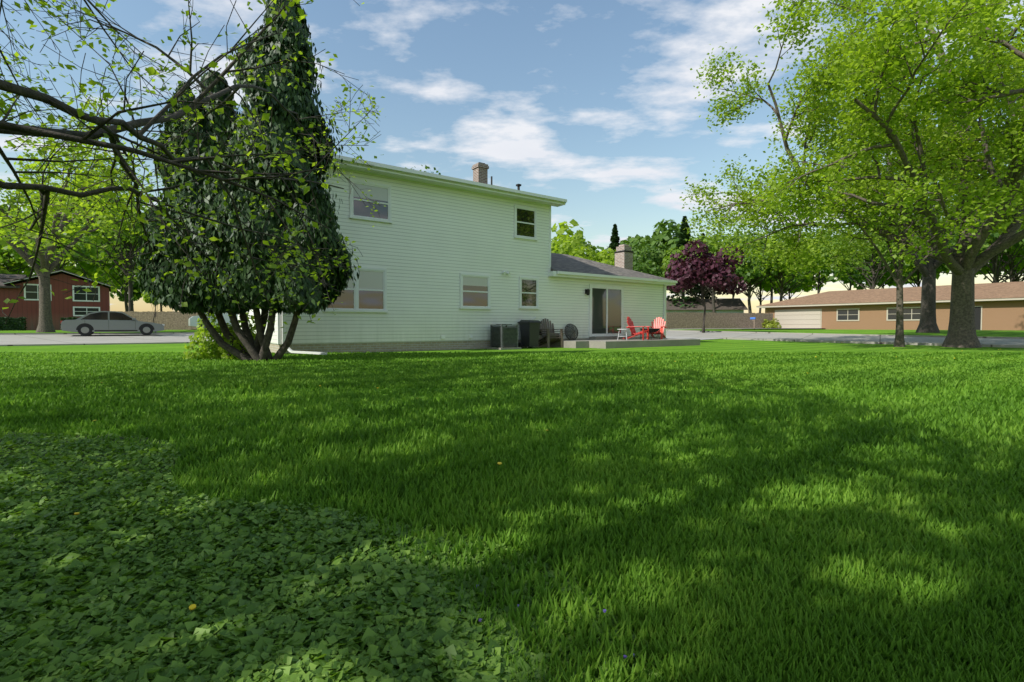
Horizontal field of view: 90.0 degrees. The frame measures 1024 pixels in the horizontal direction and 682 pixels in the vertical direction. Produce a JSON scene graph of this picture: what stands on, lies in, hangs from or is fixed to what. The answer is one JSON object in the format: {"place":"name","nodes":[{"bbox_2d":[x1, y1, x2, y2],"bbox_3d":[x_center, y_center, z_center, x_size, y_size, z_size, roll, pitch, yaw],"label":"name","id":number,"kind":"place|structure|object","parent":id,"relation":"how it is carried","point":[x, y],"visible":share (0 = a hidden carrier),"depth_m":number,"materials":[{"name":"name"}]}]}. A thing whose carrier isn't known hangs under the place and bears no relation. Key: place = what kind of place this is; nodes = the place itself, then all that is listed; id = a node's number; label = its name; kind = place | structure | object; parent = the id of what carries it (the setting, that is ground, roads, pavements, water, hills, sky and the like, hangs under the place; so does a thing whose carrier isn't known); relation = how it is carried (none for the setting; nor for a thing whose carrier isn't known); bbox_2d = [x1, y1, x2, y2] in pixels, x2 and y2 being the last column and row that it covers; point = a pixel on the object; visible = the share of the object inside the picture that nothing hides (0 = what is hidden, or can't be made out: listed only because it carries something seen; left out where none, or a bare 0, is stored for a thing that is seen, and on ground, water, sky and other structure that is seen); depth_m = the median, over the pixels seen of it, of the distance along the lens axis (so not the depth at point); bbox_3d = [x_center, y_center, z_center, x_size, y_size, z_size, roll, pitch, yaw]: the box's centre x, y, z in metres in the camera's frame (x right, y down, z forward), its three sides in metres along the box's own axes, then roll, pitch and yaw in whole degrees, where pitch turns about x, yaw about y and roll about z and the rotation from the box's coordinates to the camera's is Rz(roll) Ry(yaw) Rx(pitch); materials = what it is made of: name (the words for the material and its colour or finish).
{"place":"outdoors","nodes":[
{"label":"outdoors","id":0,"kind":"place"},
{"bbox_2d":[3,270,115,329],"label":"house","id":1,"kind":"structure","parent":0,"point":[80,303],"depth_m":45.86,"materials":[{"name":"red brick"}]},
{"bbox_2d":[0,333,219,344],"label":"street","id":2,"kind":"structure","parent":0,"point":[68,339],"depth_m":26.87,"materials":[{"name":"grey asphalt"}]},
{"bbox_2d":[61,311,163,335],"bbox_3d":[-23.627,-1.049,30.514,4.775,1.425,2.140,-1,2,-36],"label":"silver sedan car","id":3,"kind":"object","parent":2,"relation":"on","point":[98,321],"visible":1,"depth_m":29.66,"materials":[{"name":"grey paint"}]},
{"bbox_2d":[0,382,1023,681],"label":"lawn","id":4,"kind":"structure","parent":0,"point":[766,566],"depth_m":2.39,"materials":[{"name":"green plant"}]},
{"bbox_2d":[0,351,1023,387],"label":"lawn","id":5,"kind":"structure","parent":0,"point":[383,369],"depth_m":9.51,"materials":[{"name":"green plant"}]},
{"bbox_2d":[0,328,1023,547],"bbox_3d":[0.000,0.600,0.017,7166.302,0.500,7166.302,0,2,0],"label":"lawn","id":6,"kind":"structure","parent":0,"point":[727,345],"depth_m":17.95,"materials":[{"name":"green plant"}]},
{"bbox_2d":[0,188,14,217],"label":"tree","id":7,"kind":"object","parent":6,"relation":"on","point":[6,204],"visible":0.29,"depth_m":47.36,"materials":[{"name":"green plant"}]},
{"bbox_2d":[0,251,15,273],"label":"belt tree","id":8,"kind":"object","parent":6,"relation":"on","point":[3,267],"visible":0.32,"depth_m":103.18,"materials":[{"name":"green plant"}]},
{"bbox_2d":[0,317,26,330],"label":"hedge","id":9,"kind":"object","parent":6,"relation":"on","point":[9,320],"depth_m":41.14,"materials":[{"name":"green plant"}]},
{"bbox_2d":[0,274,26,316],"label":"house","id":10,"kind":"structure","parent":6,"relation":"on","point":[6,291],"depth_m":43.78,"materials":[{"name":"brown brick"}]},
{"bbox_2d":[0,245,79,276],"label":"belt tree","id":11,"kind":"object","parent":6,"relation":"on","point":[27,270],"depth_m":105.78,"materials":[{"name":"green plant"}]},
{"bbox_2d":[3,207,88,269],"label":"belt tree","id":12,"kind":"object","parent":6,"relation":"on","point":[83,264],"depth_m":87.56,"materials":[{"name":"green plant"}]},
{"bbox_2d":[0,190,109,270],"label":"tree","id":13,"kind":"object","parent":6,"relation":"on","point":[81,250],"depth_m":69.64,"materials":[{"name":"green plant"}]},
{"bbox_2d":[60,317,77,329],"bbox_3d":[-37.055,-1.484,44.047,2.721,1.206,1.379,-1,2,-38],"label":"hedge","id":14,"kind":"object","parent":6,"relation":"on","point":[70,318],"visible":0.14,"depth_m":43.19,"materials":[{"name":"green plant"}]},
{"bbox_2d":[0,84,163,331],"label":"tree","id":15,"kind":"object","parent":6,"relation":"on","point":[80,206],"depth_m":32.43,"materials":[{"name":"green plant"}]},
{"bbox_2d":[52,254,124,286],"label":"belt tree","id":16,"kind":"object","parent":6,"relation":"on","point":[74,269],"depth_m":107.26,"materials":[{"name":"green plant"}]},
{"bbox_2d":[28,166,160,310],"bbox_3d":[-47.435,-10.771,62.633,14.676,18.667,17.270,0,2,0],"label":"tree","id":17,"kind":"object","parent":6,"relation":"on","point":[138,227],"depth_m":60.42,"materials":[{"name":"green plant"}]},
{"bbox_2d":[0,342,189,345],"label":"kerb","id":18,"kind":"structure","parent":6,"relation":"on","point":[92,344],"depth_m":22.42,"materials":[{"name":"concrete"}]},
{"bbox_2d":[0,332,193,334],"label":"kerb","id":19,"kind":"structure","parent":6,"relation":"on","point":[93,333],"depth_m":31.44,"materials":[{"name":"concrete"}]},
{"bbox_2d":[71,236,140,310],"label":"belt tree","id":20,"kind":"object","parent":6,"relation":"on","point":[92,267],"depth_m":87.12,"materials":[{"name":"green plant"}]},
{"bbox_2d":[110,264,161,311],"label":"belt tree","id":21,"kind":"object","parent":6,"relation":"on","point":[136,296],"depth_m":119.32,"materials":[{"name":"green plant"}]},
{"bbox_2d":[141,290,163,332],"bbox_3d":[-23.951,-2.072,34.604,1.808,3.107,2.016,0,2,0],"label":"small tree","id":22,"kind":"object","parent":6,"relation":"on","point":[146,298],"depth_m":34.23,"materials":[{"name":"green plant"}]},
{"bbox_2d":[117,311,198,329],"bbox_3d":[-31.258,-1.744,45.266,8.747,1.780,0.139,0,2,-10],"label":"fence","id":23,"kind":"object","parent":6,"relation":"on","point":[167,320],"visible":0.41,"depth_m":45.33,"materials":[{"name":"brown wood"}]},
{"bbox_2d":[188,312,237,330],"bbox_3d":[-23.024,-1.858,41.529,5.360,2.045,2.040,-1,2,-36],"label":"white van","id":24,"kind":"object","parent":6,"relation":"on","point":[192,321],"visible":0.12,"depth_m":39.78,"materials":[{"name":"white metal"}]},
{"bbox_2d":[182,313,255,359],"bbox_3d":[-7.254,-0.149,13.194,1.736,1.259,1.763,0,2,0],"label":"bush by arborvitae","id":25,"kind":"object","parent":6,"relation":"on","point":[205,346],"depth_m":12.63,"materials":[{"name":"green plant"}]},
{"bbox_2d":[128,0,358,360],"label":"arborvitae tree","id":26,"kind":"object","parent":6,"relation":"on","point":[299,100],"depth_m":11.70,"materials":[{"name":"green plant"}]},
{"bbox_2d":[0,430,674,681],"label":"grass","id":27,"kind":"structure","parent":6,"relation":"on","point":[122,438],"depth_m":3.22,"materials":[{"name":"green plant"}]},
{"bbox_2d":[75,509,287,609],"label":"fallen leaves","id":28,"kind":"object","parent":27,"relation":"on","point":[192,607],"visible":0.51,"depth_m":1.40,"materials":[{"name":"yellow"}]},
{"bbox_2d":[0,0,384,340],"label":"overhead tree","id":29,"kind":"object","parent":27,"relation":"on","point":[110,129],"depth_m":5.97,"materials":[{"name":"green plant"}]},
{"bbox_2d":[343,584,634,663],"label":"fallen leaves","id":30,"kind":"object","parent":27,"relation":"on","point":[604,611],"visible":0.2,"depth_m":1.39,"materials":[{"name":"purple plant"}]},
{"bbox_2d":[405,165,440,174],"bbox_3d":[-11.717,-11.473,66.124,17.848,19.880,19.813,0,2,0],"label":"tree","id":31,"kind":"object","parent":6,"relation":"on","point":[426,167],"depth_m":61.83,"materials":[{"name":"green plant"}]},
{"bbox_2d":[238,154,677,354],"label":"house","id":32,"kind":"structure","parent":6,"relation":"on","point":[448,263],"depth_m":18.42,"materials":[{"name":"beige"}]},
{"bbox_2d":[487,324,520,349],"bbox_3d":[-0.293,-0.165,19.084,0.920,0.930,0.920,-1,2,-36],"label":"ac condenser","id":33,"kind":"object","parent":6,"relation":"on","point":[503,336],"visible":1,"depth_m":18.81,"materials":[{"name":"metal"}]},
{"bbox_2d":[517,320,540,347],"bbox_3d":[0.669,-0.276,19.970,0.620,1.097,0.839,-1,2,-36],"label":"trash cart","id":34,"kind":"object","parent":6,"relation":"on","point":[529,331],"visible":0.93,"depth_m":19.74,"materials":[{"name":"grey plastic"}]},
{"bbox_2d":[93,345,998,483],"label":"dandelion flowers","id":35,"kind":"object","parent":6,"relation":"on","point":[499,463],"visible":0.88,"depth_m":4.05,"materials":[{"name":"yellow plant"}]},
{"bbox_2d":[538,318,564,347],"bbox_3d":[1.526,-0.329,20.582,0.803,1.171,1.044,-1,2,-24],"label":"adirondack chair","id":36,"kind":"object","parent":6,"relation":"on","point":[548,334],"visible":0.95,"depth_m":20.43,"materials":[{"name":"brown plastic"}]},
{"bbox_2d":[551,219,585,253],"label":"belt tree","id":37,"kind":"object","parent":6,"relation":"on","point":[563,227],"visible":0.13,"depth_m":101.40,"materials":[{"name":"green plant"}]},
{"bbox_2d":[551,239,595,256],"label":"belt tree","id":38,"kind":"object","parent":6,"relation":"on","point":[588,244],"visible":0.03,"depth_m":117.20,"materials":[{"name":"green plant"}]},
{"bbox_2d":[553,234,615,265],"bbox_3d":[7.069,-5.973,51.855,9.334,9.761,9.407,0,2,0],"label":"tree","id":39,"kind":"object","parent":6,"relation":"on","point":[579,252],"depth_m":50.59,"materials":[{"name":"green plant"}]},
{"bbox_2d":[608,224,620,256],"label":"tree","id":40,"kind":"object","parent":6,"relation":"on","point":[614,241],"visible":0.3,"depth_m":98.97,"materials":[{"name":"green plant"}]},
{"bbox_2d":[594,246,642,269],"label":"belt tree","id":41,"kind":"object","parent":6,"relation":"on","point":[601,248],"visible":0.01,"depth_m":123.38,"materials":[{"name":"green plant"}]},
{"bbox_2d":[550,336,699,348],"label":"patio","id":42,"kind":"structure","parent":6,"relation":"on","point":[605,342],"depth_m":20.85,"materials":[{"name":"concrete"}]},
{"bbox_2d":[565,324,577,339],"bbox_3d":[2.574,-0.398,21.548,0.744,0.744,0.264,-1,-10,-36],"label":"spark screen","id":43,"kind":"object","parent":42,"relation":"on","point":[570,331],"visible":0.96,"depth_m":21.48,"materials":[{"name":"black metal"}]},
{"bbox_2d":[617,329,629,339],"bbox_3d":[4.702,-0.275,21.590,0.520,0.467,0.520,-1,2,-36],"label":"side table","id":44,"kind":"object","parent":42,"relation":"on","point":[625,336],"visible":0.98,"depth_m":21.43,"materials":[{"name":"grey plastic"}]},
{"bbox_2d":[623,316,650,339],"bbox_3d":[5.308,-0.552,21.862,0.983,1.001,0.803,1,2,34],"label":"red chair","id":45,"kind":"object","parent":42,"relation":"on","point":[632,326],"visible":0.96,"depth_m":21.85,"materials":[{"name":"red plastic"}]},
{"bbox_2d":[640,328,660,338],"bbox_3d":[6.071,-0.313,22.513,0.896,0.486,0.896,-1,2,-36],"label":"fire pit","id":46,"kind":"object","parent":42,"relation":"on","point":[652,330],"visible":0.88,"depth_m":22.22,"materials":[{"name":"metal"}]},
{"bbox_2d":[647,317,666,338],"bbox_3d":[6.609,-0.595,23.330,0.803,1.001,0.983,1,2,29],"label":"red chair","id":47,"kind":"object","parent":42,"relation":"on","point":[662,327],"visible":0.69,"depth_m":23.45,"materials":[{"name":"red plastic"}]},
{"bbox_2d":[614,237,670,277],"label":"tree","id":48,"kind":"object","parent":6,"relation":"on","point":[647,263],"depth_m":90.37,"materials":[{"name":"green plant"}]},
{"bbox_2d":[620,219,691,266],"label":"belt tree","id":49,"kind":"object","parent":6,"relation":"on","point":[657,239],"depth_m":98.07,"materials":[{"name":"green plant"}]},
{"bbox_2d":[666,216,701,312],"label":"tree","id":50,"kind":"object","parent":6,"relation":"on","point":[684,226],"depth_m":87.03,"materials":[{"name":"green plant"}]},
{"bbox_2d":[666,234,740,297],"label":"belt tree","id":51,"kind":"object","parent":6,"relation":"on","point":[673,237],"depth_m":97.78,"materials":[{"name":"green plant"}]},
{"bbox_2d":[689,233,717,298],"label":"tree","id":52,"kind":"object","parent":6,"relation":"on","point":[697,293],"depth_m":91.86,"materials":[{"name":"plant"}]},
{"bbox_2d":[666,298,747,312],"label":"grey house","id":53,"kind":"structure","parent":6,"relation":"on","point":[729,305],"depth_m":85.29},
{"bbox_2d":[665,239,748,332],"bbox_3d":[14.287,-3.980,37.834,6.013,6.828,5.180,0,2,0],"label":"purple plum tree","id":54,"kind":"object","parent":6,"relation":"on","point":[686,272],"depth_m":36.85,"materials":[{"name":"purple plant"}]},
{"bbox_2d":[661,219,761,312],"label":"tree","id":55,"kind":"object","parent":6,"relation":"on","point":[713,249],"depth_m":80.79,"materials":[{"name":"green plant"}]},
{"bbox_2d":[666,312,772,329],"bbox_3d":[22.485,-2.100,55.011,13.726,1.930,0.144,-1,2,-17],"label":"fence","id":56,"kind":"object","parent":6,"relation":"on","point":[684,320],"visible":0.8,"depth_m":54.70,"materials":[{"name":"brown wood"}]},
{"bbox_2d":[719,233,789,312],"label":"tree","id":57,"kind":"object","parent":6,"relation":"on","point":[740,271],"depth_m":78.08,"materials":[{"name":"green plant"}]},
{"bbox_2d":[763,318,781,328],"bbox_3d":[28.477,-1.897,56.462,1.903,1.334,1.988,0,2,0],"label":"bush","id":58,"kind":"object","parent":6,"relation":"on","point":[773,324],"visible":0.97,"depth_m":55.94,"materials":[{"name":"green plant"}]},
{"bbox_2d":[734,269,811,312],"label":"belt tree","id":59,"kind":"object","parent":6,"relation":"on","point":[805,281],"depth_m":109.78,"materials":[{"name":"green plant"}]},
{"bbox_2d":[737,220,826,302],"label":"tree","id":60,"kind":"object","parent":6,"relation":"on","point":[779,235],"depth_m":91.92,"materials":[{"name":"green plant"}]},
{"bbox_2d":[726,229,839,300],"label":"tree","id":61,"kind":"object","parent":6,"relation":"on","point":[813,260],"depth_m":76.28,"materials":[{"name":"green plant"}]},
{"bbox_2d":[753,272,826,299],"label":"belt tree","id":62,"kind":"object","parent":6,"relation":"on","point":[807,287],"depth_m":118.41,"materials":[{"name":"green plant"}]},
{"bbox_2d":[783,236,871,293],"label":"belt tree","id":63,"kind":"object","parent":6,"relation":"on","point":[845,279],"depth_m":105.73,"materials":[{"name":"green plant"}]},
{"bbox_2d":[666,330,1023,338],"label":"kerb side","id":64,"kind":"structure","parent":6,"relation":"on","point":[846,334],"depth_m":31.93,"materials":[{"name":"concrete"}]},
{"bbox_2d":[670,0,1023,347],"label":"tree","id":65,"kind":"object","parent":6,"relation":"on","point":[843,64],"depth_m":17.80,"materials":[{"name":"green plant"}]},
{"bbox_2d":[826,233,891,289],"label":"belt tree","id":66,"kind":"object","parent":6,"relation":"on","point":[885,277],"depth_m":116.26,"materials":[{"name":"green plant"}]},
{"bbox_2d":[812,211,924,288],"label":"tree","id":67,"kind":"object","parent":6,"relation":"on","point":[879,247],"depth_m":73.66,"materials":[{"name":"green plant"}]},
{"bbox_2d":[723,337,1023,347],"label":"kerb side","id":68,"kind":"structure","parent":6,"relation":"on","point":[940,344],"depth_m":24.04,"materials":[{"name":"concrete"}]},
{"bbox_2d":[743,79,1023,346],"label":"slender tree","id":69,"kind":"object","parent":6,"relation":"on","point":[888,228],"depth_m":20.38,"materials":[{"name":"green plant"}]},
{"bbox_2d":[848,272,921,289],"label":"belt tree","id":70,"kind":"object","parent":6,"relation":"on","point":[891,280],"depth_m":118.84,"materials":[{"name":"green plant"}]},
{"bbox_2d":[756,281,1023,329],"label":"ranch house","id":71,"kind":"structure","parent":6,"relation":"on","point":[999,306],"depth_m":52.28,"materials":[{"name":"brick"}]},
{"bbox_2d":[846,213,958,286],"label":"belt tree","id":72,"kind":"object","parent":6,"relation":"on","point":[857,272],"depth_m":88.50,"materials":[{"name":"green plant"}]},
{"bbox_2d":[827,106,1023,332],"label":"street tree","id":73,"kind":"object","parent":6,"relation":"on","point":[927,322],"depth_m":33.62,"materials":[{"name":"plant"}]},
{"bbox_2d":[885,254,1023,279],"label":"belt tree","id":74,"kind":"object","parent":6,"relation":"on","point":[985,272],"depth_m":86.99,"materials":[{"name":"green plant"}]},
{"bbox_2d":[936,252,1023,282],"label":"belt tree","id":75,"kind":"object","parent":6,"relation":"on","point":[1005,257],"depth_m":78.97,"materials":[{"name":"green plant"}]},
{"bbox_2d":[939,195,1023,282],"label":"tree","id":76,"kind":"object","parent":6,"relation":"on","point":[995,270],"depth_m":65.14,"materials":[{"name":"green plant"}]},
{"bbox_2d":[954,216,1023,281],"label":"tree","id":77,"kind":"object","parent":6,"relation":"on","point":[1012,272],"depth_m":71.42,"materials":[{"name":"green plant"}]},
{"bbox_2d":[975,262,1023,281],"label":"tree","id":78,"kind":"object","parent":6,"relation":"on","point":[984,278],"depth_m":83.91,"materials":[{"name":"green plant"}]},
{"bbox_2d":[0,0,1023,323],"label":"sky","id":79,"kind":"structure","parent":0,"point":[592,105],"materials":[{"name":"blue"}]},
{"bbox_2d":[666,336,722,339],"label":"house driveway","id":80,"kind":"structure","parent":0,"point":[671,337],"depth_m":30.37,"materials":[{"name":"concrete"}]},
{"bbox_2d":[666,328,762,329],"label":"sidewalk","id":81,"kind":"structure","parent":0,"point":[731,328],"depth_m":50.12,"materials":[{"name":"concrete"}]},
{"bbox_2d":[666,331,1023,344],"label":"side street","id":82,"kind":"structure","parent":0,"point":[1000,341],"depth_m":29.50,"materials":[{"name":"grey asphalt"}]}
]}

